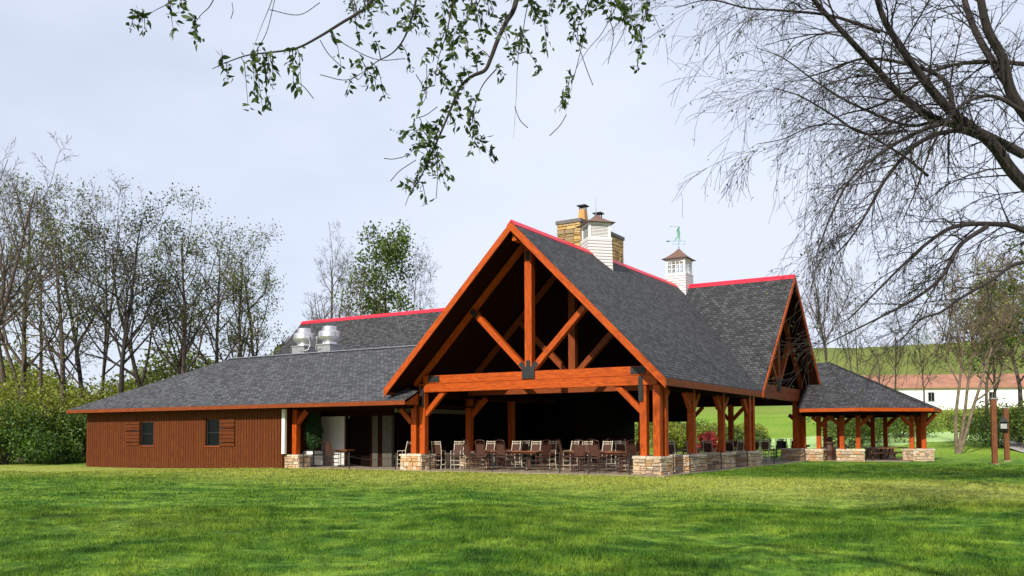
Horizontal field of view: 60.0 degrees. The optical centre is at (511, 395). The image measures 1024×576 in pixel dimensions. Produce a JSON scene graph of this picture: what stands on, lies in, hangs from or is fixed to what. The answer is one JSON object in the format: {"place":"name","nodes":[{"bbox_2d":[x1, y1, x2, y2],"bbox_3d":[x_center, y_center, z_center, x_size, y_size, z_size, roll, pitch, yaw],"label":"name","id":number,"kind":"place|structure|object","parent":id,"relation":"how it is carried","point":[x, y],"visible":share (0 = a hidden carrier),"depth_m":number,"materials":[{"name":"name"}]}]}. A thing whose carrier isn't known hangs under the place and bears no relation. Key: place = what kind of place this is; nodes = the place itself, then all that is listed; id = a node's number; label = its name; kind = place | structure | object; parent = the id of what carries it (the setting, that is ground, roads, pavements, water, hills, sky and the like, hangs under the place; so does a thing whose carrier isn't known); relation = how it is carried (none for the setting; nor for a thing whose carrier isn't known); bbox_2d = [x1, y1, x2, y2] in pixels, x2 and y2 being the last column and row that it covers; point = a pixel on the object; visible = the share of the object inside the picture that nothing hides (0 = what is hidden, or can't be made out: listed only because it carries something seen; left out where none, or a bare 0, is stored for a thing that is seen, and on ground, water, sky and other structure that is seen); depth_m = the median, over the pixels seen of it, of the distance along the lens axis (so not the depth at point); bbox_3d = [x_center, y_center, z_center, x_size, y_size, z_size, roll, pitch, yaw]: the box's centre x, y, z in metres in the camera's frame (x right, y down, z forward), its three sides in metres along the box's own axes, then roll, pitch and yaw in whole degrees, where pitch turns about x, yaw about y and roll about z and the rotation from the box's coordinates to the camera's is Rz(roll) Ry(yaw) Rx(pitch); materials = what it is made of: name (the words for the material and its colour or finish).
{"place":"outdoors","nodes":[
{"label":"outdoors","id":0,"kind":"place"},
{"bbox_2d":[0,342,1023,575],"bbox_3d":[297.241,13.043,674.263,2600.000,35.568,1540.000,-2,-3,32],"label":"ground","id":1,"kind":"structure","parent":0,"point":[776,421],"depth_m":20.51,"materials":[{"name":"green plant"}]},
{"bbox_2d":[0,136,72,456],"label":"bare tree","id":2,"kind":"object","parent":1,"relation":"on","point":[2,374],"visible":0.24,"depth_m":76.67,"materials":[{"name":"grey plant"}]},
{"bbox_2d":[0,371,77,462],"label":"shrub","id":3,"kind":"object","parent":1,"relation":"on","point":[12,396],"visible":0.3,"depth_m":61.95,"materials":[{"name":"green plant"}]},
{"bbox_2d":[0,395,78,462],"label":"shrub","id":4,"kind":"object","parent":1,"relation":"on","point":[19,407],"visible":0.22,"depth_m":59.69,"materials":[{"name":"green plant"}]},
{"bbox_2d":[0,399,84,464],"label":"shrub","id":5,"kind":"object","parent":1,"relation":"on","point":[18,434],"visible":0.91,"depth_m":57.32,"materials":[{"name":"green plant"}]},
{"bbox_2d":[0,131,88,330],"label":"bare tree","id":6,"kind":"object","parent":1,"relation":"on","point":[6,300],"visible":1,"depth_m":51.49,"materials":[{"name":"brown plant"}]},
{"bbox_2d":[7,408,86,464],"bbox_3d":[-30.917,2.749,60.032,5.895,4.063,7.888,-1,-3,16],"label":"shrub","id":7,"kind":"object","parent":1,"relation":"on","point":[54,454],"visible":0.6,"depth_m":58.83,"materials":[{"name":"green plant"}]},
{"bbox_2d":[0,166,94,461],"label":"deciduous tree","id":8,"kind":"object","parent":1,"relation":"on","point":[24,364],"visible":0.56,"depth_m":66.53,"materials":[{"name":"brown plant"}]},
{"bbox_2d":[0,360,99,453],"bbox_3d":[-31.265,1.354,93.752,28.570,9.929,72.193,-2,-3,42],"label":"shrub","id":9,"kind":"object","parent":1,"relation":"on","point":[36,371],"visible":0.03,"depth_m":84.04,"materials":[{"name":"plant"}]},
{"bbox_2d":[0,167,104,459],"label":"bare tree","id":10,"kind":"object","parent":1,"relation":"on","point":[39,368],"visible":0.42,"depth_m":70.13,"materials":[{"name":"brown plant"}]},
{"bbox_2d":[22,403,86,462],"bbox_3d":[-30.055,2.775,63.536,9.597,4.286,9.224,0,-3,-13],"label":"shrub","id":11,"kind":"object","parent":1,"relation":"on","point":[75,421],"visible":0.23,"depth_m":60.43,"materials":[{"name":"green plant"}]},
{"bbox_2d":[0,172,118,460],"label":"deciduous tree","id":12,"kind":"object","parent":1,"relation":"on","point":[61,356],"visible":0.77,"depth_m":64.29,"materials":[{"name":"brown plant"}]},
{"bbox_2d":[1,376,129,452],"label":"shrub","id":13,"kind":"object","parent":1,"relation":"on","point":[54,400],"visible":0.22,"depth_m":63.24,"materials":[{"name":"green plant"}]},
{"bbox_2d":[3,192,139,453],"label":"deciduous tree","id":14,"kind":"object","parent":1,"relation":"on","point":[80,378],"visible":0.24,"depth_m":75.76,"materials":[{"name":"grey plant"}]},
{"bbox_2d":[23,373,146,462],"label":"shrub","id":15,"kind":"object","parent":1,"relation":"on","point":[104,391],"visible":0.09,"depth_m":65.26,"materials":[{"name":"green plant"}]},
{"bbox_2d":[22,169,171,399],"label":"bare tree","id":16,"kind":"object","parent":1,"relation":"on","point":[106,342],"visible":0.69,"depth_m":66.05,"materials":[{"name":"brown plant"}]},
{"bbox_2d":[47,182,189,393],"bbox_3d":[-26.805,-5.173,61.200,9.517,20.072,8.736,1,-3,-23],"label":"deciduous tree","id":17,"kind":"object","parent":1,"relation":"on","point":[128,312],"visible":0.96,"depth_m":61.50,"materials":[{"name":"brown plant"}]},
{"bbox_2d":[62,209,181,387],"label":"deciduous tree","id":18,"kind":"object","parent":1,"relation":"on","point":[137,379],"visible":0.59,"depth_m":65.78,"materials":[{"name":"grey plant"}]},
{"bbox_2d":[1,331,283,418],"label":"woodland","id":19,"kind":"object","parent":1,"relation":"on","point":[151,372],"visible":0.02,"depth_m":123.85,"materials":[{"name":"green plant"}]},
{"bbox_2d":[115,183,249,374],"bbox_3d":[-23.477,-4.931,64.028,8.727,19.903,8.542,0,-3,-12],"label":"deciduous tree","id":20,"kind":"object","parent":1,"relation":"on","point":[184,325],"visible":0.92,"depth_m":63.89,"materials":[{"name":"brown plant"}]},
{"bbox_2d":[148,352,236,383],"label":"shrub","id":21,"kind":"object","parent":1,"relation":"on","point":[165,364],"visible":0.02,"depth_m":71.80,"materials":[{"name":"green plant"}]},
{"bbox_2d":[136,212,258,371],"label":"deciduous tree","id":22,"kind":"object","parent":1,"relation":"on","point":[174,323],"visible":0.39,"depth_m":71.19,"materials":[{"name":"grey plant"}]},
{"bbox_2d":[164,214,270,365],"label":"deciduous tree","id":23,"kind":"object","parent":1,"relation":"on","point":[215,350],"visible":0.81,"depth_m":67.33,"materials":[{"name":"brown plant"}]},
{"bbox_2d":[202,218,284,360],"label":"deciduous tree","id":24,"kind":"object","parent":1,"relation":"on","point":[238,319],"visible":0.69,"depth_m":72.24,"materials":[{"name":"grey plant"}]},
{"bbox_2d":[208,229,289,355],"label":"deciduous tree","id":25,"kind":"object","parent":1,"relation":"on","point":[256,353],"visible":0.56,"depth_m":73.00,"materials":[{"name":"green plant"}]},
{"bbox_2d":[289,221,359,331],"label":"bare tree","id":26,"kind":"object","parent":1,"relation":"on","point":[331,303],"visible":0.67,"depth_m":94.46,"materials":[{"name":"grey plant"}]},
{"bbox_2d":[306,251,386,320],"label":"bare tree","id":27,"kind":"object","parent":1,"relation":"on","point":[350,291],"visible":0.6,"depth_m":82.82,"materials":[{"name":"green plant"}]},
{"bbox_2d":[303,452,395,469],"bbox_3d":[-7.833,3.243,42.288,5.911,1.100,0.080,-2,-3,32],"label":"chain barrier","id":28,"kind":"object","parent":1,"relation":"on","point":[349,456],"visible":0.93,"depth_m":42.22,"materials":[{"name":"black metal"}]},
{"bbox_2d":[329,219,421,315],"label":"leafy tree","id":29,"kind":"object","parent":1,"relation":"on","point":[396,253],"visible":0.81,"depth_m":88.81,"materials":[{"name":"green plant"}]},
{"bbox_2d":[126,0,665,205],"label":"overhanging tree","id":30,"kind":"object","parent":1,"relation":"on","point":[620,5],"visible":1,"depth_m":5.19,"materials":[{"name":"green plant"}]},
{"bbox_2d":[389,237,454,309],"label":"bare tree","id":31,"kind":"object","parent":1,"relation":"on","point":[414,273],"visible":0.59,"depth_m":91.91,"materials":[{"name":"grey plant"}]},
{"bbox_2d":[66,204,820,474],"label":"timber pavilion","id":32,"kind":"structure","parent":1,"relation":"on","point":[577,328],"depth_m":45.26,"materials":[{"name":"tile"}]},
{"bbox_2d":[139,421,154,446],"bbox_3d":[-20.525,2.132,49.949,1.330,1.450,0.160,-2,-3,32],"label":"window","id":33,"kind":"structure","parent":32,"relation":"in","point":[147,427],"depth_m":50.03,"materials":[{"name":"black glass"}]},
{"bbox_2d":[204,418,220,446],"bbox_3d":[-15.866,1.952,47.088,1.250,1.530,0.160,-2,-3,32],"label":"window","id":34,"kind":"structure","parent":32,"relation":"in","point":[212,426],"depth_m":47.19,"materials":[{"name":"black glass"}]},
{"bbox_2d":[291,328,316,353],"bbox_3d":[-12.499,-3.192,53.541,1.484,1.750,1.320,-2,-3,32],"label":"exhaust fan","id":35,"kind":"object","parent":32,"relation":"on","point":[304,339],"visible":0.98,"depth_m":53.16,"materials":[{"name":"metal"}]},
{"bbox_2d":[315,326,342,351],"bbox_3d":[-10.867,-3.241,52.539,1.484,1.750,1.320,-2,-3,32],"label":"exhaust fan","id":36,"kind":"object","parent":32,"relation":"on","point":[329,337],"visible":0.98,"depth_m":52.09,"materials":[{"name":"metal"}]},
{"bbox_2d":[349,416,369,465],"bbox_3d":[-7.767,2.278,45.578,1.550,2.720,0.040,-2,-3,32],"label":"door","id":37,"kind":"structure","parent":32,"relation":"in","point":[359,426],"depth_m":45.59,"materials":[{"name":"black"}]},
{"bbox_2d":[635,422,682,443],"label":"shrub","id":38,"kind":"object","parent":1,"relation":"on","point":[636,428],"visible":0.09,"depth_m":85.47,"materials":[{"name":"green plant"}]},
{"bbox_2d":[635,422,717,447],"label":"shrub","id":39,"kind":"object","parent":1,"relation":"on","point":[678,434],"visible":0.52,"depth_m":78.52,"materials":[{"name":"green plant"}]},
{"bbox_2d":[670,418,726,446],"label":"shrub","id":40,"kind":"object","parent":1,"relation":"on","point":[699,425],"visible":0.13,"depth_m":83.98,"materials":[{"name":"green plant"}]},
{"bbox_2d":[697,429,717,452],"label":"shrub","id":41,"kind":"object","parent":1,"relation":"on","point":[709,435],"visible":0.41,"depth_m":73.70,"materials":[{"name":"red plant"}]},
{"bbox_2d":[710,421,769,440],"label":"shrub","id":42,"kind":"object","parent":1,"relation":"on","point":[756,427],"visible":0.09,"depth_m":87.03,"materials":[{"name":"green plant"}]},
{"bbox_2d":[716,425,771,441],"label":"shrub","id":43,"kind":"object","parent":1,"relation":"on","point":[740,435],"visible":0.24,"depth_m":83.25,"materials":[{"name":"green plant"}]},
{"bbox_2d":[595,0,1023,400],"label":"spreading tree","id":44,"kind":"object","parent":1,"relation":"on","point":[960,123],"visible":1,"depth_m":14.47,"materials":[{"name":"brown plant"}]},
{"bbox_2d":[797,209,856,436],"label":"bare tree","id":45,"kind":"object","parent":1,"relation":"on","point":[822,330],"visible":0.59,"depth_m":96.12,"materials":[{"name":"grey plant"}]},
{"bbox_2d":[806,417,896,447],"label":"shrub","id":46,"kind":"object","parent":1,"relation":"on","point":[848,429],"visible":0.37,"depth_m":77.71,"materials":[{"name":"green plant"}]},
{"bbox_2d":[829,256,882,378],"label":"bare tree","id":47,"kind":"object","parent":1,"relation":"on","point":[855,320],"visible":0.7,"depth_m":101.02,"materials":[{"name":"grey plant"}]},
{"bbox_2d":[788,362,941,461],"bbox_3d":[21.876,1.027,54.996,8.264,6.486,10.510,-2,-3,32],"label":"octagonal gazebo","id":48,"kind":"object","parent":1,"relation":"on","point":[832,403],"visible":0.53,"depth_m":52.80,"materials":[{"name":"tile"}]},
{"bbox_2d":[827,417,915,443],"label":"shrub","id":49,"kind":"object","parent":1,"relation":"on","point":[897,422],"visible":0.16,"depth_m":82.99,"materials":[{"name":"green plant"}]},
{"bbox_2d":[855,336,900,385],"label":"deciduous tree","id":50,"kind":"object","parent":1,"relation":"on","point":[879,377],"visible":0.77,"depth_m":128.31,"materials":[{"name":"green plant"}]},
{"bbox_2d":[877,297,910,388],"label":"bare tree","id":51,"kind":"object","parent":1,"relation":"on","point":[895,360],"visible":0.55,"depth_m":129.42,"materials":[{"name":"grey plant"}]},
{"bbox_2d":[888,414,942,437],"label":"shrub","id":52,"kind":"object","parent":1,"relation":"on","point":[928,427],"visible":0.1,"depth_m":88.63,"materials":[{"name":"green plant"}]},
{"bbox_2d":[905,310,941,401],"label":"deciduous tree","id":53,"kind":"object","parent":1,"relation":"on","point":[918,338],"visible":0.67,"depth_m":119.97,"materials":[{"name":"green plant"}]},
{"bbox_2d":[862,374,1023,409],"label":"white barn","id":54,"kind":"structure","parent":1,"relation":"on","point":[941,390],"depth_m":165.07,"materials":[{"name":"paint"}]},
{"bbox_2d":[917,239,1023,453],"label":"bare tree","id":55,"kind":"object","parent":1,"relation":"on","point":[959,443],"visible":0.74,"depth_m":65.71,"materials":[{"name":"brown plant"}]},
{"bbox_2d":[928,402,1016,428],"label":"shrub","id":56,"kind":"object","parent":1,"relation":"on","point":[943,413],"visible":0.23,"depth_m":98.30,"materials":[{"name":"green plant"}]},
{"bbox_2d":[940,406,1023,446],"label":"shrub","id":57,"kind":"object","parent":1,"relation":"on","point":[982,429],"visible":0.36,"depth_m":75.28,"materials":[{"name":"green plant"}]},
{"bbox_2d":[954,257,1021,447],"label":"deciduous tree","id":58,"kind":"object","parent":1,"relation":"on","point":[993,374],"visible":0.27,"depth_m":74.38,"materials":[{"name":"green plant"}]},
{"bbox_2d":[952,304,1023,425],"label":"leafy tree","id":59,"kind":"object","parent":1,"relation":"on","point":[974,368],"visible":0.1,"depth_m":95.36,"materials":[{"name":"green plant"}]},
{"bbox_2d":[954,266,1023,442],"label":"leafy tree","id":60,"kind":"object","parent":1,"relation":"on","point":[1018,379],"visible":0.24,"depth_m":77.84,"materials":[{"name":"green plant"}]},
{"bbox_2d":[958,396,1023,447],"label":"shrub","id":61,"kind":"object","parent":1,"relation":"on","point":[1016,417],"visible":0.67,"depth_m":72.69,"materials":[{"name":"green plant"}]},
{"bbox_2d":[989,398,997,464],"bbox_3d":[24.718,1.904,45.453,0.400,3.600,0.400,-1,-3,14],"label":"wooden pole","id":62,"kind":"object","parent":1,"relation":"on","point":[993,420],"visible":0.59,"depth_m":45.35,"materials":[{"name":"wood"}]},
{"bbox_2d":[1002,407,1010,460],"bbox_3d":[28.500,2.301,51.099,0.400,3.300,0.400,-1,-3,14],"label":"wooden pole","id":63,"kind":"object","parent":1,"relation":"on","point":[1006,438],"visible":0.62,"depth_m":50.98,"materials":[{"name":"wood"}]},
{"bbox_2d":[999,417,1007,431],"bbox_3d":[28.287,1.645,50.976,0.480,0.900,0.480,-2,-3,32],"label":"lantern","id":64,"kind":"object","parent":63,"relation":"attached to","point":[1004,427],"visible":1,"depth_m":50.84,"materials":[{"name":"black metal"}]},
{"bbox_2d":[999,232,1023,349],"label":"leafy tree","id":65,"kind":"object","parent":1,"relation":"on","point":[1017,335],"visible":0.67,"depth_m":71.39,"materials":[{"name":"green plant"}]},
{"bbox_2d":[0,0,1023,395],"label":"sky","id":66,"kind":"structure","parent":0,"point":[153,109],"materials":[{"name":"white"}]},
{"bbox_2d":[300,458,909,476],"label":"patio","id":67,"kind":"structure","parent":0,"point":[554,470],"depth_m":41.49,"materials":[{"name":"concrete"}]},
{"bbox_2d":[302,450,323,466],"bbox_3d":[-10.158,3.174,45.320,0.780,0.860,0.780,-2,-3,32],"label":"planter box","id":68,"kind":"object","parent":67,"relation":"on","point":[316,455],"visible":0.75,"depth_m":45.09,"materials":[{"name":"white paint"}]},
{"bbox_2d":[303,411,323,449],"bbox_3d":[-10.156,1.767,45.380,1.008,2.170,1.008,-2,-3,32],"label":"topiary","id":69,"kind":"object","parent":68,"relation":"on","point":[313,430],"visible":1,"depth_m":45.14,"materials":[{"name":"green plant"}]},
{"bbox_2d":[324,440,339,466],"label":"tall chair","id":70,"kind":"object","parent":67,"relation":"on","point":[328,448],"visible":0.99,"depth_m":44.25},
{"bbox_2d":[334,449,354,466],"bbox_3d":[-8.494,3.144,44.932,0.805,0.855,0.630,-2,-3,32],"label":"dining table","id":71,"kind":"object","parent":67,"relation":"on","point":[344,450],"visible":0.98,"depth_m":44.85,"materials":[{"name":"brown wood"}]},
{"bbox_2d":[396,441,410,466],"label":"tall chair","id":72,"kind":"object","parent":67,"relation":"on","point":[407,450],"visible":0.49,"depth_m":41.65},
{"bbox_2d":[431,441,445,468],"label":"tall chair","id":73,"kind":"object","parent":67,"relation":"on","point":[436,449],"visible":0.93,"depth_m":41.13,"materials":[{"name":"brown fabric"}]},
{"bbox_2d":[450,441,464,468],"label":"tall chair","id":74,"kind":"object","parent":67,"relation":"on","point":[458,448],"visible":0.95,"depth_m":41.50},
{"bbox_2d":[462,440,478,469],"bbox_3d":[-1.878,2.663,40.119,0.603,1.368,0.503,2,-3,-33],"label":"tall chair","id":75,"kind":"object","parent":67,"relation":"on","point":[466,449],"visible":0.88,"depth_m":40.04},
{"bbox_2d":[475,440,490,470],"bbox_3d":[-1.304,2.630,39.408,0.503,1.368,0.603,-1,-3,27],"label":"tall chair","id":76,"kind":"object","parent":67,"relation":"on","point":[480,449],"visible":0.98,"depth_m":39.23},
{"bbox_2d":[480,441,494,467],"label":"tall chair","id":77,"kind":"object","parent":67,"relation":"on","point":[491,446],"visible":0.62,"depth_m":42.17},
{"bbox_2d":[495,440,511,470],"bbox_3d":[-0.379,2.608,38.958,0.503,1.368,0.603,-2,-3,35],"label":"tall chair","id":78,"kind":"object","parent":67,"relation":"on","point":[500,449],"visible":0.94,"depth_m":38.82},
{"bbox_2d":[470,450,540,469],"bbox_3d":[-0.166,2.905,40.049,3.565,0.855,0.900,-2,-3,30],"label":"dining table","id":79,"kind":"object","parent":67,"relation":"on","point":[515,452],"visible":0.68,"depth_m":39.47,"materials":[{"name":"brown wood"}]},
{"bbox_2d":[506,441,521,468],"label":"tall chair","id":80,"kind":"object","parent":67,"relation":"on","point":[516,447],"visible":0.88,"depth_m":41.56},
{"bbox_2d":[515,440,529,466],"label":"tall chair","id":81,"kind":"object","parent":67,"relation":"on","point":[525,446],"visible":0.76,"depth_m":43.58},
{"bbox_2d":[429,451,629,474],"bbox_3d":[0.456,2.892,37.140,9.787,1.100,0.080,-2,-3,32],"label":"chain barrier","id":82,"kind":"object","parent":67,"relation":"on","point":[559,465],"visible":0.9,"depth_m":36.83,"materials":[{"name":"black metal"}]},
{"bbox_2d":[526,441,541,468],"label":"tall chair","id":83,"kind":"object","parent":67,"relation":"on","point":[535,447],"visible":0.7,"depth_m":40.62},
{"bbox_2d":[535,440,551,471],"bbox_3d":[1.359,2.562,38.039,0.503,1.368,0.603,1,-3,-30],"label":"tall chair","id":84,"kind":"object","parent":67,"relation":"on","point":[546,449],"visible":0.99,"depth_m":37.90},
{"bbox_2d":[542,441,556,468],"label":"tall chair","id":85,"kind":"object","parent":67,"relation":"on","point":[553,447],"visible":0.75,"depth_m":41.63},
{"bbox_2d":[558,440,572,471],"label":"tall chair","id":86,"kind":"object","parent":67,"relation":"on","point":[562,456],"visible":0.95,"depth_m":37.47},
{"bbox_2d":[563,441,579,469],"bbox_3d":[2.659,2.671,39.903,0.599,1.307,0.503,2,-3,-38],"label":"tall chair","id":87,"kind":"object","parent":67,"relation":"on","point":[571,449],"visible":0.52,"depth_m":39.91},
{"bbox_2d":[573,440,587,472],"bbox_3d":[2.863,2.503,36.790,0.503,1.368,0.603,-1,-3,28],"label":"tall chair","id":88,"kind":"object","parent":67,"relation":"on","point":[578,451],"visible":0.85,"depth_m":36.62,"materials":[{"name":"brown fabric"}]},
{"bbox_2d":[577,441,592,470],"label":"tall chair","id":89,"kind":"object","parent":67,"relation":"on","point":[586,447],"visible":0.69,"depth_m":39.36,"materials":[{"name":"brown fabric"}]},
{"bbox_2d":[588,440,605,472],"bbox_3d":[3.486,2.484,36.407,0.503,1.368,0.603,-2,-3,35],"label":"tall chair","id":90,"kind":"object","parent":67,"relation":"on","point":[594,450],"visible":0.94,"depth_m":36.25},
{"bbox_2d":[562,451,639,472],"bbox_3d":[3.745,2.787,37.646,3.335,0.855,0.900,-2,-3,33],"label":"dining table","id":91,"kind":"object","parent":67,"relation":"on","point":[606,453],"visible":0.56,"depth_m":37.19,"materials":[{"name":"brown wood"}]},
{"bbox_2d":[597,441,612,470],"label":"tall chair","id":92,"kind":"object","parent":67,"relation":"on","point":[607,448],"visible":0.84,"depth_m":38.88,"materials":[{"name":"brown fabric"}]},
{"bbox_2d":[615,441,628,469],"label":"tall chair","id":93,"kind":"object","parent":67,"relation":"on","point":[620,447],"visible":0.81,"depth_m":39.84,"materials":[{"name":"brown fabric"}]},
{"bbox_2d":[619,440,636,473],"bbox_3d":[4.727,2.466,36.085,0.503,1.368,0.603,1,-3,-28],"label":"tall chair","id":94,"kind":"object","parent":67,"relation":"on","point":[631,449],"visible":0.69,"depth_m":35.92,"materials":[{"name":"brown fabric"}]},
{"bbox_2d":[669,441,677,453],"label":"tall chair","id":95,"kind":"object","parent":67,"relation":"on","point":[671,448],"visible":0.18,"depth_m":39.23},
{"bbox_2d":[702,440,715,451],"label":"tall chair","id":96,"kind":"object","parent":67,"relation":"on","point":[707,447],"visible":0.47,"depth_m":44.25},
{"bbox_2d":[726,440,737,450],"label":"tall chair","id":97,"kind":"object","parent":67,"relation":"on","point":[729,446],"visible":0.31,"depth_m":46.27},
{"bbox_2d":[672,446,804,474],"bbox_3d":[11.930,3.161,43.972,0.080,1.100,21.349,-2,-3,32],"label":"chain barrier","id":98,"kind":"object","parent":67,"relation":"on","point":[721,454],"visible":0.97,"depth_m":39.90,"materials":[{"name":"black metal"}]},
{"bbox_2d":[760,439,769,461],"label":"tall chair","id":99,"kind":"object","parent":67,"relation":"on","point":[764,445],"visible":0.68,"depth_m":50.42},
{"bbox_2d":[771,439,782,459],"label":"tall chair","id":100,"kind":"object","parent":67,"relation":"on","point":[779,443],"visible":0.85,"depth_m":53.73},
{"bbox_2d":[824,437,834,459],"bbox_3d":[19.275,3.184,53.803,0.660,1.440,0.643,-2,-3,32],"label":"log stand","id":101,"kind":"object","parent":67,"relation":"on","point":[829,447],"visible":0.94,"depth_m":53.57,"materials":[{"name":"brown wood"}]},
{"bbox_2d":[863,447,899,459],"bbox_3d":[22.309,3.515,53.684,1.800,0.789,1.720,0,-3,3],"label":"picnic table","id":102,"kind":"object","parent":67,"relation":"on","point":[867,453],"visible":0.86,"depth_m":53.62,"materials":[{"name":"brown wood"}]},
{"bbox_2d":[649,438,908,448],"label":"putting green","id":103,"kind":"object","parent":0,"point":[811,443],"visible":0.13,"depth_m":84.14,"materials":[{"name":"green plant"}]},
{"bbox_2d":[806,432,1016,441],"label":"putting green","id":104,"kind":"object","parent":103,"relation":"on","point":[944,436],"visible":0.23,"depth_m":88.77,"materials":[{"name":"green plant"}]},
{"bbox_2d":[999,439,1023,451],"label":"gravel path","id":105,"kind":"structure","parent":0,"point":[1017,447],"depth_m":72.90,"materials":[{"name":"beige gravel"}]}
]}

